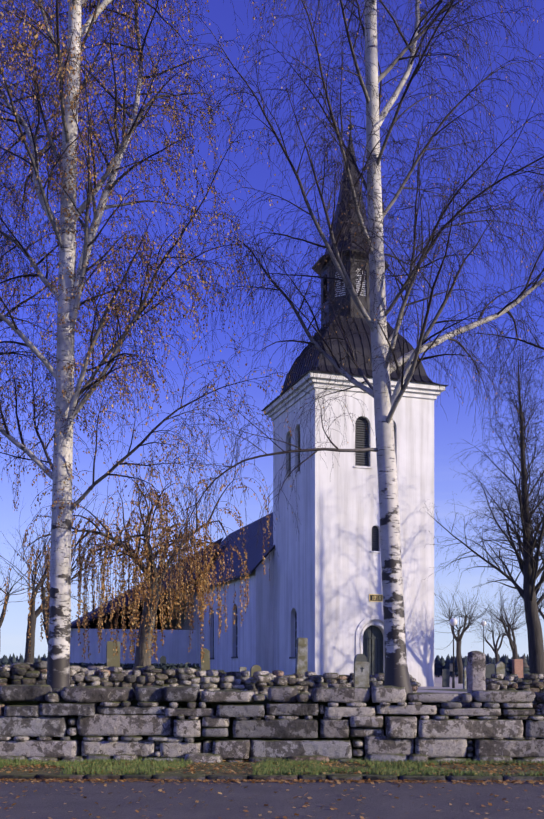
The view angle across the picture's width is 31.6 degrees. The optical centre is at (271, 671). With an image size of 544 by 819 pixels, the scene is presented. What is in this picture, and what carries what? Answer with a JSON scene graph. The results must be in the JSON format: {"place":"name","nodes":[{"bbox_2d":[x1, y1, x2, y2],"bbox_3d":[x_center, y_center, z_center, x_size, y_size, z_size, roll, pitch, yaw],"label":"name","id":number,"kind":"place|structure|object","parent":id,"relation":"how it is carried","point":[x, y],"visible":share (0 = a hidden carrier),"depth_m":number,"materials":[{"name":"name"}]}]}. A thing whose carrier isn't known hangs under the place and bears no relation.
{"place":"outdoors","nodes":[
{"label":"outdoors","id":0,"kind":"place"},
{"bbox_2d":[3,460,270,666],"bbox_3d":[-3.315,-2.356,25.228,6.658,5.967,7.641,0,0,2],"label":"weeping tree","id":1,"kind":"object","parent":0,"point":[92,552],"depth_m":24.11,"materials":[{"name":"brown plant"}]},
{"bbox_2d":[70,550,272,672],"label":"church nave walls","id":2,"kind":"structure","parent":0,"point":[255,638],"depth_m":76.03,"materials":[{"name":"white paint"}]},
{"bbox_2d":[71,512,274,629],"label":"church roof","id":3,"kind":"structure","parent":2,"relation":"on","point":[255,558],"depth_m":82.29,"materials":[{"name":"black tile"}]},
{"bbox_2d":[210,608,237,659],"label":"window frames","id":4,"kind":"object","parent":2,"relation":"in","point":[236,635],"depth_m":72.99,"materials":[{"name":"white wood"}]},
{"bbox_2d":[0,780,543,818],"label":"road asphalt","id":5,"kind":"structure","parent":0,"point":[44,800],"depth_m":11.55,"materials":[{"name":"grey asphalt"}]},
{"bbox_2d":[0,759,543,818],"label":"fallen leaves","id":6,"kind":"object","parent":5,"relation":"on","point":[282,780],"visible":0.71,"depth_m":13.57,"materials":[{"name":"brown plant"}]},
{"bbox_2d":[0,676,543,780],"bbox_3d":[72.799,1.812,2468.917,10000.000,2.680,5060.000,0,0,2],"label":"terrain","id":7,"kind":"structure","parent":0,"point":[437,687],"depth_m":16.40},
{"bbox_2d":[0,540,49,627],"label":"dark tree","id":8,"kind":"object","parent":7,"relation":"on","point":[3,610],"visible":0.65,"depth_m":64.06,"materials":[{"name":"brown plant"}]},
{"bbox_2d":[0,1,105,498],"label":"birch","id":9,"kind":"object","parent":7,"relation":"on","point":[14,308],"depth_m":20.36,"materials":[{"name":"brown plant"}]},
{"bbox_2d":[0,476,116,662],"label":"dark tree","id":10,"kind":"object","parent":7,"relation":"on","point":[34,615],"visible":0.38,"depth_m":50.41,"materials":[{"name":"brown plant"}]},
{"bbox_2d":[0,494,130,643],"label":"dark tree","id":11,"kind":"object","parent":7,"relation":"on","point":[44,615],"visible":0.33,"depth_m":58.13,"materials":[{"name":"brown plant"}]},
{"bbox_2d":[72,578,118,617],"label":"dark tree","id":12,"kind":"object","parent":7,"relation":"on","point":[95,598],"visible":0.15,"depth_m":94.39,"materials":[{"name":"brown plant"}]},
{"bbox_2d":[0,662,199,684],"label":"hedge","id":13,"kind":"object","parent":7,"relation":"on","point":[164,666],"depth_m":42.22,"materials":[{"name":"green plant"}]},
{"bbox_2d":[106,641,119,666],"bbox_3d":[-5.325,-0.169,32.175,0.590,1.706,0.360,1,-1,-16],"label":"gravestone","id":14,"kind":"object","parent":7,"relation":"on","point":[111,660],"visible":0.41,"depth_m":32.08,"materials":[{"name":"beige stone"}]},
{"bbox_2d":[0,0,318,688],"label":"birch","id":15,"kind":"object","parent":7,"relation":"on","point":[58,666],"depth_m":18.19,"materials":[{"name":"white plant"}]},
{"bbox_2d":[160,656,165,663],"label":"gravestone","id":16,"kind":"object","parent":7,"relation":"on","point":[162,659],"visible":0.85,"depth_m":45.09,"materials":[{"name":"black stone"}]},
{"bbox_2d":[200,648,209,670],"bbox_3d":[-2.986,-0.123,43.090,0.542,1.900,0.288,-2,0,-13],"label":"gravestone","id":17,"kind":"object","parent":7,"relation":"on","point":[205,665],"visible":0.35,"depth_m":43.02,"materials":[{"name":"beige stone"}]},
{"bbox_2d":[239,667,246,671],"bbox_3d":[-1.680,0.354,55.058,0.403,1.255,0.150,0,1,-20],"label":"headstone","id":18,"kind":"object","parent":7,"relation":"on","point":[242,669],"visible":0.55,"depth_m":54.97,"materials":[{"name":"black stone"}]},
{"bbox_2d":[250,665,260,676],"bbox_3d":[-0.750,0.262,45.020,0.495,1.180,0.140,-1,1,-17],"label":"gravestone","id":19,"kind":"object","parent":7,"relation":"on","point":[254,668],"visible":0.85,"depth_m":44.94,"materials":[{"name":"beige stone"}]},
{"bbox_2d":[0,653,529,676],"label":"distant spruce forest","id":20,"kind":"object","parent":7,"relation":"on","point":[441,663],"visible":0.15,"depth_m":558.89,"materials":[{"name":"green plant"}]},
{"bbox_2d":[0,685,543,762],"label":"stone wall","id":21,"kind":"structure","parent":7,"relation":"on","point":[441,734],"depth_m":15.92,"materials":[{"name":"stone"}]},
{"bbox_2d":[0,661,543,693],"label":"rubble stones","id":22,"kind":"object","parent":7,"relation":"on","point":[258,682],"depth_m":22.56,"materials":[{"name":"stone"}]},
{"bbox_2d":[0,757,543,775],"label":"verge grass","id":23,"kind":"structure","parent":7,"relation":"on","point":[286,767],"depth_m":14.75,"materials":[{"name":"green plant"}]},
{"bbox_2d":[0,774,543,781],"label":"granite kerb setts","id":24,"kind":"structure","parent":7,"relation":"on","point":[242,777],"depth_m":13.66,"materials":[{"name":"grey stone"}]},
{"bbox_2d":[295,638,307,678],"bbox_3d":[1.228,-0.311,39.974,0.630,2.199,0.540,2,0,-15],"label":"gravestone","id":25,"kind":"object","parent":7,"relation":"on","point":[301,664],"visible":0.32,"depth_m":39.84,"materials":[{"name":"beige stone"}]},
{"bbox_2d":[142,0,543,695],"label":"birch","id":26,"kind":"object","parent":7,"relation":"on","point":[386,400],"depth_m":17.55,"materials":[{"name":"white plant"}]},
{"bbox_2d":[354,661,369,686],"bbox_3d":[2.145,0.162,22.940,0.353,0.811,0.088,1,-1,-7],"label":"gravestone","id":27,"kind":"object","parent":7,"relation":"on","point":[361,674],"visible":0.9,"depth_m":22.91,"materials":[{"name":"black stone"}]},
{"bbox_2d":[442,669,449,686],"bbox_3d":[10.816,0.412,59.698,0.440,1.140,0.140,1,0,-14],"label":"headstone","id":28,"kind":"object","parent":7,"relation":"on","point":[445,677],"visible":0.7,"depth_m":59.63,"materials":[{"name":"black stone"}]},
{"bbox_2d":[450,618,456,687],"bbox_3d":[10.535,-1.078,55.701,0.460,4.100,0.460,0,0,2],"label":"lamp post","id":29,"kind":"object","parent":7,"relation":"on","point":[453,622],"visible":0.96,"depth_m":55.64,"materials":[{"name":"white"}]},
{"bbox_2d":[434,577,494,683],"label":"pollard lime","id":30,"kind":"object","parent":7,"relation":"on","point":[458,638],"visible":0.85,"depth_m":77.89,"materials":[{"name":"brown plant"}]},
{"bbox_2d":[463,666,466,688],"bbox_3d":[9.709,0.303,47.714,0.416,1.177,0.140,-1,1,-22],"label":"headstone","id":31,"kind":"object","parent":7,"relation":"on","point":[464,679],"visible":0.36,"depth_m":47.60,"materials":[{"name":"black stone"}]},
{"bbox_2d":[466,651,485,692],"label":"stone pillar","id":32,"kind":"structure","parent":7,"relation":"on","point":[475,670],"depth_m":24.27,"materials":[{"name":"stone"}]},
{"bbox_2d":[419,335,543,674],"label":"spreading bare tree","id":33,"kind":"object","parent":7,"relation":"on","point":[529,564],"visible":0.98,"depth_m":34.60,"materials":[{"name":"brown plant"}]},
{"bbox_2d":[482,621,485,652],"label":"lamp post","id":34,"kind":"object","parent":7,"relation":"on","point":[483,622],"visible":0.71,"depth_m":83.45,"materials":[{"name":"white"}]},
{"bbox_2d":[440,8,543,456],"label":"birch","id":35,"kind":"object","parent":7,"relation":"on","point":[528,342],"depth_m":20.12,"materials":[{"name":"brown plant"}]},
{"bbox_2d":[471,609,521,663],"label":"pollarded lime","id":36,"kind":"object","parent":7,"relation":"on","point":[495,649],"visible":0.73,"depth_m":109.12,"materials":[{"name":"brown plant"}]},
{"bbox_2d":[495,661,505,675],"bbox_3d":[9.446,0.175,39.726,0.576,1.226,0.270,0,0,-15],"label":"gravestone","id":37,"kind":"object","parent":7,"relation":"on","point":[500,667],"visible":0.32,"depth_m":39.66,"materials":[{"name":"black stone"}]},
{"bbox_2d":[466,584,540,658],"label":"pollarded lime","id":38,"kind":"object","parent":7,"relation":"on","point":[512,643],"visible":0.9,"depth_m":67.80,"materials":[{"name":"brown plant"}]},
{"bbox_2d":[512,659,522,677],"bbox_3d":[10.171,0.128,39.698,0.540,1.319,0.324,-2,1,-17],"label":"gravestone","id":39,"kind":"object","parent":7,"relation":"on","point":[517,666],"visible":0.44,"depth_m":39.62,"materials":[{"name":"stone"}]},
{"bbox_2d":[493,572,543,623],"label":"pollarded lime","id":40,"kind":"object","parent":7,"relation":"on","point":[539,610],"visible":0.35,"depth_m":59.69,"materials":[{"name":"brown plant"}]},
{"bbox_2d":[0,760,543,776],"bbox_3d":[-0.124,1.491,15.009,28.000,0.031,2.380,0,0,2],"label":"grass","id":41,"kind":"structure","parent":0,"point":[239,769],"depth_m":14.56,"materials":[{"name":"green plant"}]},
{"bbox_2d":[0,0,543,659],"label":"sky","id":42,"kind":"structure","parent":0,"point":[13,630],"materials":[{"name":"blue"}]},
{"bbox_2d":[273,388,433,686],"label":"church tower walls","id":43,"kind":"structure","parent":0,"point":[327,575],"depth_m":61.40,"materials":[{"name":"white paint"}]},
{"bbox_2d":[264,372,444,674],"bbox_3d":[5.329,-8.798,65.179,9.340,19.500,9.340,0,0,-18],"label":"church trim","id":44,"kind":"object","parent":43,"relation":"attached to","point":[371,643],"visible":0.23,"depth_m":61.54,"materials":[{"name":"white paint"}]},
{"bbox_2d":[262,315,447,410],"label":"tower roof","id":45,"kind":"structure","parent":43,"relation":"on","point":[419,375],"depth_m":62.09,"materials":[{"name":"black metal"}]},
{"bbox_2d":[321,255,369,327],"bbox_3d":[5.329,-25.248,65.179,3.700,4.600,3.700,0,0,-18],"label":"church lantern","id":46,"kind":"object","parent":45,"relation":"on","point":[324,280],"visible":0.25,"depth_m":63.60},
{"bbox_2d":[312,110,387,319],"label":"church spire","id":47,"kind":"structure","parent":46,"relation":"on","point":[346,243],"depth_m":64.23,"materials":[{"name":"black metal"}]},
{"bbox_2d":[354,654,366,662],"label":"gravestone","id":48,"kind":"object","parent":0,"point":[360,658],"depth_m":34.86,"materials":[{"name":"black stone"}]},
{"bbox_2d":[485,664,494,677],"bbox_3d":[10.163,0.232,44.715,0.600,1.240,0.160,1,-1,-14],"label":"gravestone","id":49,"kind":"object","parent":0,"point":[490,670],"depth_m":44.62,"materials":[{"name":"black stone"}]}
]}

